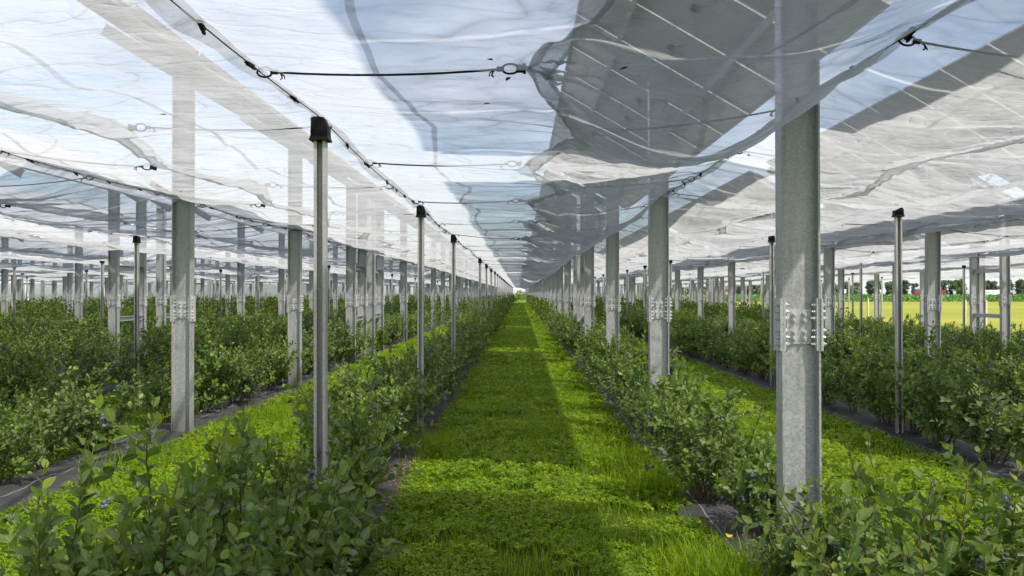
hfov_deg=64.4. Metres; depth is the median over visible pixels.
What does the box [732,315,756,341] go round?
blueberry bush
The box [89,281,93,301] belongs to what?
steel post
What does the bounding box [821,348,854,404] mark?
blueberry bush
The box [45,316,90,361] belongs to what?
blueberry bush
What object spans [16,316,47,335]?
blueberry bush
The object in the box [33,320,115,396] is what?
blueberry bush
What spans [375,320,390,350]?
blueberry bush
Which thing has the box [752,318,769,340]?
blueberry bush
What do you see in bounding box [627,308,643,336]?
blueberry bush
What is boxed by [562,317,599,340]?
blueberry bush
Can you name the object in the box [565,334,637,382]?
blueberry bush
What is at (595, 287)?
net pole
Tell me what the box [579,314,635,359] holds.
blueberry bush
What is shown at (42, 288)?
steel post
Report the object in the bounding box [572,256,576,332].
steel post
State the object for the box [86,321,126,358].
blueberry bush
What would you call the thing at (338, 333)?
blueberry bush
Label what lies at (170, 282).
net pole
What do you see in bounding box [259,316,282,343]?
blueberry bush
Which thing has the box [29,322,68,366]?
blueberry bush
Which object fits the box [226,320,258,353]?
blueberry bush
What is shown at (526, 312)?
clover
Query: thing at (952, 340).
blueberry bush
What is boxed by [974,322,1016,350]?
blueberry bush
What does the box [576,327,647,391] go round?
blueberry bush
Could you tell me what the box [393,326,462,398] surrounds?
blueberry bush
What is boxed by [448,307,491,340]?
blueberry bush
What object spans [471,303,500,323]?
blueberry bush
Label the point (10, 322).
blueberry bush
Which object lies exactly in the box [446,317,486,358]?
blueberry bush
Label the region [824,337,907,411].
blueberry bush
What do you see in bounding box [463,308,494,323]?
blueberry bush
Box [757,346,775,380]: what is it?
blueberry bush
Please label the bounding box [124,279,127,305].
steel post
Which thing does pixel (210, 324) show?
blueberry bush
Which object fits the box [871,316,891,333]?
blueberry bush
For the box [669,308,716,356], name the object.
blueberry bush
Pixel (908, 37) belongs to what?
support wire
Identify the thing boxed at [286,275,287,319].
net pole
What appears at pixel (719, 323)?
blueberry bush
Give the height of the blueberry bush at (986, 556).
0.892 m
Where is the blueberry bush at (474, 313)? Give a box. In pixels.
[463,308,490,335]
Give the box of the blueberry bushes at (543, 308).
[0,294,852,329]
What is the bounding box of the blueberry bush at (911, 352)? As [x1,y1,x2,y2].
[894,341,942,371]
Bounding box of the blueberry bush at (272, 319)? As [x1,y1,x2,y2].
[270,313,287,342]
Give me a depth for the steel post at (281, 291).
30.95 m
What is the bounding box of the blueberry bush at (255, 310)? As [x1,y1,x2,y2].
[246,306,269,323]
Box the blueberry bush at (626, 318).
[623,309,640,334]
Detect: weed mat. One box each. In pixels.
[0,311,440,420]
[0,314,464,520]
[305,329,496,575]
[537,313,776,572]
[571,311,1023,494]
[733,341,1023,412]
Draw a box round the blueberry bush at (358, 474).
[238,377,422,533]
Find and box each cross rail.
[120,265,139,270]
[120,315,141,320]
[974,268,998,272]
[974,313,999,317]
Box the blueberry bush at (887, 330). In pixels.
[869,325,894,350]
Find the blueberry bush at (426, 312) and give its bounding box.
[407,308,430,330]
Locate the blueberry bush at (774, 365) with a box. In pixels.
[761,338,839,388]
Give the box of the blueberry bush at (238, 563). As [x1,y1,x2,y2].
[20,446,297,575]
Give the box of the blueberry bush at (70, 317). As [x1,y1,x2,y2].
[55,307,90,333]
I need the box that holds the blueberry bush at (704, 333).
[692,312,723,361]
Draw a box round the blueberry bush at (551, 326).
[548,309,572,331]
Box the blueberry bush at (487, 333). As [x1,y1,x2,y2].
[465,313,492,339]
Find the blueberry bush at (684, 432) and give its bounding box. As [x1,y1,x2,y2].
[635,381,775,501]
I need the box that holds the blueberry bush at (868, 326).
[851,317,880,341]
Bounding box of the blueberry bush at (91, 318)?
[70,310,105,327]
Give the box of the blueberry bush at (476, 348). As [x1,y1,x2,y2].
[437,327,488,373]
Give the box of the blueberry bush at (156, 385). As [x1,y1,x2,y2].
[129,342,206,423]
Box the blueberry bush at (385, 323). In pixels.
[375,312,391,342]
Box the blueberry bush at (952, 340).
[941,330,977,362]
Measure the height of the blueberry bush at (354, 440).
1.012 m
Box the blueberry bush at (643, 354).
[585,325,672,411]
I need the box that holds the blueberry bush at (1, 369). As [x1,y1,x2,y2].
[0,335,19,400]
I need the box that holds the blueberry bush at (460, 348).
[416,328,469,374]
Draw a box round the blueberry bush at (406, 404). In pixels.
[312,355,442,456]
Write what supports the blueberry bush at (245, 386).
on the weed mat at (15, 491)
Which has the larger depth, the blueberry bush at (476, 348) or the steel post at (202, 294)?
the steel post at (202, 294)
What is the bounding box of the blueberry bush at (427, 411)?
[362,339,453,429]
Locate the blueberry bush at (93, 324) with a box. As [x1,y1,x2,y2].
[87,316,107,346]
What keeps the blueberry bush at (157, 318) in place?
on the weed mat
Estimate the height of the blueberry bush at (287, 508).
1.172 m
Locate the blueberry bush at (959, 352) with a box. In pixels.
[953,343,1022,394]
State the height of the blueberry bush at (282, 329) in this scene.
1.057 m
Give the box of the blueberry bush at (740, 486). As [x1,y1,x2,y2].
[684,432,828,534]
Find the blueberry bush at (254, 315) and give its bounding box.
[234,311,266,332]
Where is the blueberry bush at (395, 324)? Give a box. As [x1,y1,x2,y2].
[384,310,404,342]
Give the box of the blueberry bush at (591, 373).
[583,333,641,401]
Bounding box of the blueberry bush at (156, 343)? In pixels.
[115,320,170,378]
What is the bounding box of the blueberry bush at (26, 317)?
[16,313,34,321]
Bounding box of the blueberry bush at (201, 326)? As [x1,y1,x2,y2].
[197,318,212,343]
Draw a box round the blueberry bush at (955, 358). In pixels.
[912,335,961,387]
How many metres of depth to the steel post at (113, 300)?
18.16 m
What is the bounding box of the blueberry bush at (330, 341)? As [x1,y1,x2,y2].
[306,331,343,366]
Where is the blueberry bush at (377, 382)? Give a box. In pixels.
[332,337,430,435]
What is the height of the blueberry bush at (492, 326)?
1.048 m
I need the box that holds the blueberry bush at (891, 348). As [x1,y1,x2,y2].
[861,333,908,371]
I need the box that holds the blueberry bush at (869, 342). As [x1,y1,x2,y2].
[845,332,894,369]
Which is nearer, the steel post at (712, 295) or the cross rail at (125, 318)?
the cross rail at (125, 318)
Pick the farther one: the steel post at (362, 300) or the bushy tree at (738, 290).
the bushy tree at (738, 290)
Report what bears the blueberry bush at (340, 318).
on the weed mat at (108, 389)
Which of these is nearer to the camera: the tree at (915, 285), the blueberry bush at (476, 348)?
the blueberry bush at (476, 348)
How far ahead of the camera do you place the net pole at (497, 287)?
40.78 m
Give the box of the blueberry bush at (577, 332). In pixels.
[566,319,594,349]
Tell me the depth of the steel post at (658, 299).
9.02 m
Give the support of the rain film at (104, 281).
hanging from the steel post at (32, 290)
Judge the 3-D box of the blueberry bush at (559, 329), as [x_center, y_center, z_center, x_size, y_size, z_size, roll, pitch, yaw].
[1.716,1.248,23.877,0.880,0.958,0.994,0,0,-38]
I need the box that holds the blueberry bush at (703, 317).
[692,315,714,329]
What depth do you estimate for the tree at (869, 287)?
508.01 m
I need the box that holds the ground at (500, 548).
[0,294,1023,575]
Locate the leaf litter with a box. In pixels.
[373,397,769,567]
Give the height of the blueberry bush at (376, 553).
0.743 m
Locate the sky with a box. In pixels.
[0,247,1023,293]
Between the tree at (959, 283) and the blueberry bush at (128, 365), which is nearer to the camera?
the blueberry bush at (128, 365)
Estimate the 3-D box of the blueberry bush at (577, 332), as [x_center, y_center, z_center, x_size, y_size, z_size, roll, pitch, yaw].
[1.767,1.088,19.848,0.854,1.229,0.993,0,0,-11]
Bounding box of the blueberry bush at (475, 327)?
[447,313,488,356]
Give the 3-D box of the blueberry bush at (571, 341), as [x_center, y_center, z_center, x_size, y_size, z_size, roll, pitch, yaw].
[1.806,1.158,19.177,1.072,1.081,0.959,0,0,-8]
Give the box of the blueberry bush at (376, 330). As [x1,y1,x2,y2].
[375,328,384,349]
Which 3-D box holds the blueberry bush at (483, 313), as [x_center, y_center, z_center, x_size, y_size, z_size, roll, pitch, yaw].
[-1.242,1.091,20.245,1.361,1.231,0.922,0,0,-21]
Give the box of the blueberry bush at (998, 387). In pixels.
[977,341,1023,401]
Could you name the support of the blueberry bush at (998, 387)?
on the weed mat at (992, 400)
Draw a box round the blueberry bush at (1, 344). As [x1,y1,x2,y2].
[0,326,17,373]
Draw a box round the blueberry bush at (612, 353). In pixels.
[592,339,644,393]
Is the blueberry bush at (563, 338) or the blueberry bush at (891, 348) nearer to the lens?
the blueberry bush at (891, 348)
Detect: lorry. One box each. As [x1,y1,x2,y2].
[913,289,945,294]
[985,290,998,294]
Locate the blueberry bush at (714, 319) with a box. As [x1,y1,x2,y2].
[713,316,727,329]
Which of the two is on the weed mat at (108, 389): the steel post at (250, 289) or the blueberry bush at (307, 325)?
the blueberry bush at (307, 325)
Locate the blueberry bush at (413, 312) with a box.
[392,307,416,337]
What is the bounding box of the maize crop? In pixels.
[601,293,1023,301]
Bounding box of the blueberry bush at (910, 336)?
[903,326,924,348]
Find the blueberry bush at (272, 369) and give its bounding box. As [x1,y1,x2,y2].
[227,316,297,391]
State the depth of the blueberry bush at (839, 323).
24.25 m
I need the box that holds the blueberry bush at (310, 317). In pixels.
[302,310,313,340]
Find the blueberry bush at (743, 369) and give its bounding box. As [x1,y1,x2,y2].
[725,318,768,374]
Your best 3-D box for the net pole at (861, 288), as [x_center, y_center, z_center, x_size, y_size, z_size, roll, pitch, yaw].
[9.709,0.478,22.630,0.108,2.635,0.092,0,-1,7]
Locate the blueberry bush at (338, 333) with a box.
[312,319,370,362]
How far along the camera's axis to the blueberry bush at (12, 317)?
27.46 m
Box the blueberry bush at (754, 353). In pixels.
[735,315,775,379]
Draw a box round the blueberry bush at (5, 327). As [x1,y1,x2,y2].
[0,319,10,351]
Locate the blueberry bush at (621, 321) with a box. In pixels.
[619,304,646,331]
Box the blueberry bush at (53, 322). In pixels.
[37,321,78,344]
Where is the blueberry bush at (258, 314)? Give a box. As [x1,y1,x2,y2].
[245,306,263,325]
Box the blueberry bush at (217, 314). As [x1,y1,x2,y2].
[211,311,245,335]
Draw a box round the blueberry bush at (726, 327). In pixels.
[715,317,740,338]
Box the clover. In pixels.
[0,302,1023,575]
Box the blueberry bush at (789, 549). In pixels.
[729,476,916,575]
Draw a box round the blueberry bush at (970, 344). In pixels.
[953,332,988,364]
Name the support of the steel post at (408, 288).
on the ground at (500, 548)
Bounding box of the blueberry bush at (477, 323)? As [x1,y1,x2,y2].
[459,311,492,351]
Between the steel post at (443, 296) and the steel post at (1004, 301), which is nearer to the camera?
the steel post at (1004, 301)
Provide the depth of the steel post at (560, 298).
30.85 m
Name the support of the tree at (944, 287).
on the ground at (500, 548)
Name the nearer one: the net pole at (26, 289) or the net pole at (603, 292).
the net pole at (603, 292)
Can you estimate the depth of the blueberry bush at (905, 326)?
20.39 m
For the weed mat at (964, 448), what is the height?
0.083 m
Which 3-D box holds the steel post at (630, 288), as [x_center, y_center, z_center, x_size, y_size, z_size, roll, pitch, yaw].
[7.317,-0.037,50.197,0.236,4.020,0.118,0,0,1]
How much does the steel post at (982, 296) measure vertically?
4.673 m
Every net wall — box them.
[0,283,341,303]
[438,287,502,294]
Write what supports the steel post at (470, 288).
on the ground at (500, 548)
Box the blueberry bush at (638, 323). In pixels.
[629,308,647,338]
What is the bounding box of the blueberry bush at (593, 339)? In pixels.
[575,330,632,380]
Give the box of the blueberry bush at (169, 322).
[147,313,170,341]
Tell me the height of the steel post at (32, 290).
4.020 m
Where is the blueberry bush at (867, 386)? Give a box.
[844,331,919,423]
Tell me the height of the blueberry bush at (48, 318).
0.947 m
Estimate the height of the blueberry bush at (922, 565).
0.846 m
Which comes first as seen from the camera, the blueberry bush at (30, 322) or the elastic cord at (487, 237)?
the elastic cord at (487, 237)
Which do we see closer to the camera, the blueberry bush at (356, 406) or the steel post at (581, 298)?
the blueberry bush at (356, 406)
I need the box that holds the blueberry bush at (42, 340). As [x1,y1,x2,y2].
[4,320,63,366]
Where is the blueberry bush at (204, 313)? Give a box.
[194,310,206,322]
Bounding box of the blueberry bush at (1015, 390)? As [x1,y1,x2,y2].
[983,339,1023,401]
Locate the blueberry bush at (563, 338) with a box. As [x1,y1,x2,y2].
[553,316,594,350]
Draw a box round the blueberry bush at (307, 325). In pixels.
[302,311,313,338]
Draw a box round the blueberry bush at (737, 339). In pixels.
[728,317,763,371]
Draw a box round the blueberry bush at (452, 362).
[424,328,474,378]
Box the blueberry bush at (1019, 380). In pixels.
[982,358,1023,464]
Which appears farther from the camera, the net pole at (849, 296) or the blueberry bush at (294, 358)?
the net pole at (849, 296)
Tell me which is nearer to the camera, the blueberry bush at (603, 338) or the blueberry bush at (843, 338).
the blueberry bush at (603, 338)
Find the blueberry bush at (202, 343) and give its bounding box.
[155,332,207,367]
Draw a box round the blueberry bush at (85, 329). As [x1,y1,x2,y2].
[61,310,103,344]
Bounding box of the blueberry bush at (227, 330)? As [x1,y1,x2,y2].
[194,317,239,358]
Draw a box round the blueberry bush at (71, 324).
[46,320,82,341]
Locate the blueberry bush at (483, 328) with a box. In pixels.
[468,315,492,345]
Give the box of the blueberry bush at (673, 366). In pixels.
[602,345,694,412]
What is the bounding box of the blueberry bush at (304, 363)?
[270,319,313,369]
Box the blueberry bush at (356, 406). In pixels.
[290,374,407,472]
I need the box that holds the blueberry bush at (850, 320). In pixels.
[845,313,863,328]
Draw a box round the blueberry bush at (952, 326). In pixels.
[941,320,987,347]
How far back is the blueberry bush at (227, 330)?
17.53 m
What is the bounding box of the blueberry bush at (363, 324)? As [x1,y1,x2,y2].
[339,320,369,353]
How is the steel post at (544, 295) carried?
on the ground at (500, 548)
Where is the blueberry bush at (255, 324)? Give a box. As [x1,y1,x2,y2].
[228,312,265,342]
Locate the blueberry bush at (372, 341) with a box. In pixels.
[356,318,378,349]
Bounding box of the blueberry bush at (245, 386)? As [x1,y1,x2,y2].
[202,328,270,403]
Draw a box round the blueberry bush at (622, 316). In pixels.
[619,308,636,331]
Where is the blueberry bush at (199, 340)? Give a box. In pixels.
[194,320,231,366]
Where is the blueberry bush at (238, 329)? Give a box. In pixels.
[210,316,245,359]
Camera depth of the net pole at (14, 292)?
27.37 m
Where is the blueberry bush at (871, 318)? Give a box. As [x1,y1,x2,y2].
[863,315,884,335]
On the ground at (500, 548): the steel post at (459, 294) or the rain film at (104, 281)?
the steel post at (459, 294)
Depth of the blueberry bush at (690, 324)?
20.73 m
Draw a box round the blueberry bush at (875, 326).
[865,318,894,346]
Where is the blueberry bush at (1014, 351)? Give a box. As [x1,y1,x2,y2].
[993,337,1023,372]
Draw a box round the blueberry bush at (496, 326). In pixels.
[469,306,507,332]
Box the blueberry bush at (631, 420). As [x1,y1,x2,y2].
[596,356,694,435]
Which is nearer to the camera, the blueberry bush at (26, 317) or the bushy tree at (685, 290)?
the blueberry bush at (26, 317)
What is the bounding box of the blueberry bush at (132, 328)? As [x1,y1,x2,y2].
[121,314,152,356]
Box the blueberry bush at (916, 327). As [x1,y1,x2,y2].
[905,313,924,339]
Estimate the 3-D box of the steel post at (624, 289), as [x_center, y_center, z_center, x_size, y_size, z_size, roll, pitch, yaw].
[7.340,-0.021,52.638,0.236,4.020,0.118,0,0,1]
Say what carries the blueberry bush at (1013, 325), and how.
on the weed mat
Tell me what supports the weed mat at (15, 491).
on the ground at (500, 548)
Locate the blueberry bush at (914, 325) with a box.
[892,313,920,334]
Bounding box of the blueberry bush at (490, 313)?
[467,304,502,326]
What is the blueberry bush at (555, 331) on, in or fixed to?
on the weed mat at (706, 512)
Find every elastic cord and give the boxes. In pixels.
[0,150,156,170]
[155,193,264,207]
[256,70,525,79]
[274,126,331,129]
[364,162,452,166]
[412,201,467,204]
[452,234,519,239]
[898,39,927,50]
[951,230,1007,236]
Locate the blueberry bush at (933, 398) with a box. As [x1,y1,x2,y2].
[896,335,999,447]
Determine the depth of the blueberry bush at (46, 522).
2.75 m
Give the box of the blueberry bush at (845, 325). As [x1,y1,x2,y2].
[839,322,867,338]
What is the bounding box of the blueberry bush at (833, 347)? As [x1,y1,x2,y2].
[821,325,861,363]
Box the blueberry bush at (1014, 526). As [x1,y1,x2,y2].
[838,441,1023,575]
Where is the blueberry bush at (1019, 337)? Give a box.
[1012,329,1023,351]
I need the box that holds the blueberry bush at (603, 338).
[595,323,625,347]
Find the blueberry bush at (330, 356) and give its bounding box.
[305,337,353,368]
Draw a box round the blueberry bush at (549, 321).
[545,314,555,329]
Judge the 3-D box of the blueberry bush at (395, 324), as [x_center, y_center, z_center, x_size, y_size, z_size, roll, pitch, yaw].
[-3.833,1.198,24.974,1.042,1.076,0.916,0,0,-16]
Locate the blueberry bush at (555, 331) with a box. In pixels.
[551,314,567,333]
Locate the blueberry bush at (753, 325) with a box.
[742,319,768,339]
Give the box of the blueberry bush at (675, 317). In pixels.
[669,310,699,349]
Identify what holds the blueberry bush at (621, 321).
on the weed mat at (964, 448)
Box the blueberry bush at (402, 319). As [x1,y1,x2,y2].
[384,311,407,341]
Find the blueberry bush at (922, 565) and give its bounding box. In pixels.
[802,532,932,575]
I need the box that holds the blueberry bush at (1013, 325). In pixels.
[1006,321,1023,353]
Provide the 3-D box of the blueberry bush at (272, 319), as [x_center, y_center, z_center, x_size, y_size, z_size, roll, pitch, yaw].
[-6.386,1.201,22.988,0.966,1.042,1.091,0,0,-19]
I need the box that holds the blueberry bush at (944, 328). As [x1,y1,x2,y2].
[941,323,959,341]
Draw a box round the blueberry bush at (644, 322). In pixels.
[640,319,647,336]
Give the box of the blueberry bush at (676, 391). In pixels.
[634,356,758,475]
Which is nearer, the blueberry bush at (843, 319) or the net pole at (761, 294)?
the blueberry bush at (843, 319)
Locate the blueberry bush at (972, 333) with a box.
[967,325,997,347]
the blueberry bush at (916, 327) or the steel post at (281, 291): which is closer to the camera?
the blueberry bush at (916, 327)
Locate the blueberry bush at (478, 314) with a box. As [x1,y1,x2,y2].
[464,308,497,324]
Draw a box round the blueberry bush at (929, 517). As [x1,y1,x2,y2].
[766,431,1023,575]
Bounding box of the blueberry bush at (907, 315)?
[883,314,910,334]
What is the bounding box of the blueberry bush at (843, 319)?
[840,312,858,334]
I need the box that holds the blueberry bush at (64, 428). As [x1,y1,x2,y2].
[0,345,101,469]
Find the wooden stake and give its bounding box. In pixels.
[867,298,868,316]
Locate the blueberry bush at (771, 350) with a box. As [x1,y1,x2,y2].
[760,340,775,379]
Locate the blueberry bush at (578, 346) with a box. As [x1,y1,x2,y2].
[574,315,596,365]
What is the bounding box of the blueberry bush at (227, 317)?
[203,312,235,335]
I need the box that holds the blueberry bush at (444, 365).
[393,337,462,408]
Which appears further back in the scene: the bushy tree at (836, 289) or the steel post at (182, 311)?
the bushy tree at (836, 289)
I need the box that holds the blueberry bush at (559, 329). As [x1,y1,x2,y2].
[553,316,570,333]
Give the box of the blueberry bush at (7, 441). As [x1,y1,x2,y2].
[0,385,63,485]
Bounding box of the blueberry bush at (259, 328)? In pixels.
[240,316,282,345]
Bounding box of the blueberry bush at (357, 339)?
[328,316,364,361]
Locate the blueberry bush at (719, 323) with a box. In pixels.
[713,317,737,337]
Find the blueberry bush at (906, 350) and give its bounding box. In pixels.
[873,331,924,372]
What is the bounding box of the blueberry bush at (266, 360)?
[229,334,277,396]
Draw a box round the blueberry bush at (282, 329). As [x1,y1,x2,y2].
[266,313,287,346]
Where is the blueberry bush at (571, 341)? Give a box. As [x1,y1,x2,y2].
[566,315,604,352]
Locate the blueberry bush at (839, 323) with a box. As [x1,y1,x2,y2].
[835,316,848,344]
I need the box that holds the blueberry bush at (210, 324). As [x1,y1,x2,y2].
[195,305,220,338]
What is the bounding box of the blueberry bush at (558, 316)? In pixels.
[554,306,572,329]
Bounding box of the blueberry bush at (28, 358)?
[0,329,86,402]
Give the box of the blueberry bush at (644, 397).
[620,358,712,448]
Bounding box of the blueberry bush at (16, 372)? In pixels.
[0,326,57,408]
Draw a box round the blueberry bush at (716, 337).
[694,323,740,364]
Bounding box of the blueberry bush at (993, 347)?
[975,332,1017,362]
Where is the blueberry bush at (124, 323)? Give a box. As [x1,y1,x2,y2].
[107,312,133,337]
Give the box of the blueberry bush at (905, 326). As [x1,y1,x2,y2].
[887,322,919,353]
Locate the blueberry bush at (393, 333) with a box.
[384,314,401,344]
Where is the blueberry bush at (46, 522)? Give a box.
[0,434,186,575]
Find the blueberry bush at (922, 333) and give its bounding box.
[908,328,952,345]
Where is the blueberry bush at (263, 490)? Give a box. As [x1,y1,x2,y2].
[163,413,347,570]
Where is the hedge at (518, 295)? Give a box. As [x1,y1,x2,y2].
[513,290,524,301]
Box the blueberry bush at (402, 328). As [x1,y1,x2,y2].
[385,311,408,339]
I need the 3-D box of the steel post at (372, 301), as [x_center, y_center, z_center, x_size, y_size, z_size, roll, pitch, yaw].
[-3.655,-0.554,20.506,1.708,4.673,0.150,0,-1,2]
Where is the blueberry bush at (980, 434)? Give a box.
[930,346,1023,464]
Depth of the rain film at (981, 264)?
30.13 m
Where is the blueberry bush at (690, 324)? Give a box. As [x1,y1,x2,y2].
[670,305,701,353]
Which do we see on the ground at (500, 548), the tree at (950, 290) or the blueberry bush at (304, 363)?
the tree at (950, 290)
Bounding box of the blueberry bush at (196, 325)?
[166,318,203,338]
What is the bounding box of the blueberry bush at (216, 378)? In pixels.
[151,325,251,414]
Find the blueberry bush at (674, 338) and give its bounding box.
[669,320,698,350]
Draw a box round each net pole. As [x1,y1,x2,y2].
[13,267,15,328]
[21,274,23,317]
[26,277,27,302]
[84,270,87,318]
[100,261,104,334]
[132,236,140,385]
[169,267,171,295]
[219,269,222,316]
[257,275,258,309]
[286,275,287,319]
[309,116,331,515]
[328,265,330,332]
[356,270,356,315]
[391,274,392,313]
[416,205,426,431]
[450,234,456,358]
[478,258,481,322]
[485,264,487,312]
[490,268,492,308]
[494,271,495,309]
[497,274,498,302]
[594,277,595,316]
[602,274,603,322]
[626,270,628,332]
[643,265,646,338]
[669,260,672,348]
[709,276,709,311]
[761,278,762,312]
[762,272,764,322]
[768,236,775,385]
[848,278,849,316]
[851,273,853,320]
[859,263,862,342]
[881,277,882,318]
[892,207,904,433]
[962,265,965,329]
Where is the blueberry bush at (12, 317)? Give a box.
[0,310,24,325]
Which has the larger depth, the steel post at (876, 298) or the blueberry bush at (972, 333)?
the steel post at (876, 298)
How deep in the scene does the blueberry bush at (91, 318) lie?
27.45 m
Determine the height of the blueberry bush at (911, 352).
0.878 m
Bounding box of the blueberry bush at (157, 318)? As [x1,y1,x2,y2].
[129,313,169,346]
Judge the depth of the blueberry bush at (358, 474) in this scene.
5.22 m
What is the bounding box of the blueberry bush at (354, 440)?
[282,374,410,488]
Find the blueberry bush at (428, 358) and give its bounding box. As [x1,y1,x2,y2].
[361,332,451,417]
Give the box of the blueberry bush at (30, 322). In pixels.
[0,312,51,351]
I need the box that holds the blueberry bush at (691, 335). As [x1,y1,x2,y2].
[677,314,713,358]
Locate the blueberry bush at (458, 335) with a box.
[424,326,472,367]
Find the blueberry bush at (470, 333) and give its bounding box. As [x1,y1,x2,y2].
[444,319,483,357]
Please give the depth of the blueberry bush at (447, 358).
12.39 m
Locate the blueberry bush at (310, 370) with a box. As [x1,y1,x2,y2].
[302,338,331,374]
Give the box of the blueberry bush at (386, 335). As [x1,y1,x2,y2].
[375,316,394,340]
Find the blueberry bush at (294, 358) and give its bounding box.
[247,329,313,385]
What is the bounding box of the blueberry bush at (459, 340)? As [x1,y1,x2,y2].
[424,327,476,348]
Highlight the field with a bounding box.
[682,302,1023,350]
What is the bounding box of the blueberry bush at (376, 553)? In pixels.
[214,464,410,575]
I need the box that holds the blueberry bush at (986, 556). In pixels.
[899,510,1023,575]
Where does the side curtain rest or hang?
hanging from the rain film at (967, 273)
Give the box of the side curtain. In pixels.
[682,273,1023,287]
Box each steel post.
[0,269,8,317]
[10,275,16,311]
[17,279,20,312]
[30,278,34,301]
[40,280,44,302]
[53,280,56,301]
[62,276,66,320]
[66,267,73,318]
[74,263,83,327]
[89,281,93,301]
[104,269,107,312]
[107,250,120,359]
[120,275,123,311]
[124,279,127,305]
[139,227,147,357]
[148,282,150,299]
[155,228,166,337]
[166,280,167,301]
[169,200,195,432]
[194,278,195,295]
[200,278,204,316]
[207,278,210,302]
[216,280,218,313]
[225,274,230,311]
[236,262,245,324]
[249,283,251,295]
[255,276,259,312]
[260,282,262,312]
[278,268,285,316]
[286,230,303,385]
[306,283,308,298]
[308,270,313,322]
[330,281,332,299]
[332,273,337,316]
[342,281,343,298]
[344,246,357,362]
[357,250,367,357]
[367,238,376,353]
[376,255,384,350]
[389,279,390,302]
[399,262,407,340]
[407,282,409,305]
[414,282,416,298]
[426,283,428,297]
[430,270,436,328]
[440,263,445,324]
[449,274,451,320]
[456,276,458,317]
[459,277,460,317]
[462,278,463,315]
[465,279,467,313]
[469,280,471,309]
[472,281,474,301]
[475,281,477,300]
[540,280,541,299]
[543,278,545,297]
[544,219,563,314]
[546,276,548,300]
[548,275,552,322]
[552,271,557,311]
[563,261,571,316]
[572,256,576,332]
[575,254,579,353]
[579,252,583,339]
[583,246,595,359]
[597,282,599,297]
[602,281,604,299]
[604,233,620,367]
[624,278,625,302]
[629,277,631,307]
[631,276,635,304]
[643,275,647,310]
[646,197,671,431]
[674,270,680,315]
[680,281,681,302]
[691,281,694,303]
[694,284,695,301]
[697,266,704,321]
[706,280,708,311]
[710,278,714,303]
[715,277,718,316]
[720,259,723,318]
[727,262,735,339]
[740,268,744,316]
[748,281,751,306]
[765,275,768,313]
[771,213,775,297]
[773,105,826,562]
[822,241,835,359]
[837,270,844,329]
[874,274,879,322]
[891,266,894,325]
[919,272,924,326]
[923,231,942,385]
[968,216,998,334]
[979,239,995,332]
[998,215,1011,350]
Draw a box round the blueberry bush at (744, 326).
[736,317,759,337]
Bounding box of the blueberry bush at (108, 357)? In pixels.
[50,326,120,389]
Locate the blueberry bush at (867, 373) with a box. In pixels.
[848,320,975,433]
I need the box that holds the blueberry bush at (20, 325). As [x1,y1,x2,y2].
[7,317,47,349]
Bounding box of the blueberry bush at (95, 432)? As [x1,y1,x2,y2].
[20,354,152,452]
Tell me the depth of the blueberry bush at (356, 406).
6.66 m
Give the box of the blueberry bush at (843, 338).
[833,326,871,363]
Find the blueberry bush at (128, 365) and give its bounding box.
[95,330,152,384]
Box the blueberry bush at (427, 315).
[409,312,428,334]
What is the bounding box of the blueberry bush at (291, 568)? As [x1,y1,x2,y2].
[176,526,373,575]
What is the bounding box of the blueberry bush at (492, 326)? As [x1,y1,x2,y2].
[462,312,494,342]
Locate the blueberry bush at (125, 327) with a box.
[91,318,140,359]
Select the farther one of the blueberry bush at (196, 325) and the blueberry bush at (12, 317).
the blueberry bush at (12, 317)
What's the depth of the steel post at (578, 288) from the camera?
20.46 m
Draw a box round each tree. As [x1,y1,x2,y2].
[682,287,688,294]
[736,286,753,294]
[745,285,760,294]
[822,283,837,294]
[844,282,851,293]
[847,285,859,294]
[865,281,873,294]
[885,283,891,294]
[903,279,910,294]
[911,283,918,294]
[941,279,948,293]
[948,280,953,294]
[951,279,960,294]
[953,279,967,294]
[985,280,990,289]
[990,280,996,289]
[1010,279,1014,294]
[1015,278,1023,294]
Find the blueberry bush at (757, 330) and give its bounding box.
[743,319,769,339]
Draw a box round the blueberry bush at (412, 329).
[393,310,416,337]
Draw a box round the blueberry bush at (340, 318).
[330,313,345,325]
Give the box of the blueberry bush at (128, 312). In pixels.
[123,308,155,331]
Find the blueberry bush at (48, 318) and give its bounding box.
[25,314,52,334]
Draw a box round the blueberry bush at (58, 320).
[45,314,68,329]
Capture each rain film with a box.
[0,0,605,287]
[0,109,502,287]
[0,204,468,286]
[0,231,468,287]
[0,250,445,287]
[0,258,412,286]
[0,264,345,285]
[0,268,305,284]
[0,273,254,283]
[0,276,245,284]
[0,279,169,284]
[0,280,147,283]
[8,272,276,283]
[24,278,153,282]
[520,0,1023,288]
[563,137,1023,285]
[563,212,1023,286]
[596,235,1023,286]
[596,251,1023,287]
[619,260,1023,287]
[622,265,1023,287]
[636,270,1023,288]
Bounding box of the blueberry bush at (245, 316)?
[216,309,249,327]
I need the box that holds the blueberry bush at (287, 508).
[88,393,376,575]
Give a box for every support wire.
[0,151,417,265]
[170,0,484,263]
[572,29,917,258]
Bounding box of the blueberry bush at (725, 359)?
[710,331,755,368]
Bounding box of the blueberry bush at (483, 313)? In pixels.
[440,307,488,345]
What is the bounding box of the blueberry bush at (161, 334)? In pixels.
[144,315,201,374]
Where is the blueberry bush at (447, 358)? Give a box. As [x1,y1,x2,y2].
[398,333,470,388]
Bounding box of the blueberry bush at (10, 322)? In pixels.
[0,308,28,335]
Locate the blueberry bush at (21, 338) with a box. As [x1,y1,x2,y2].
[0,325,44,370]

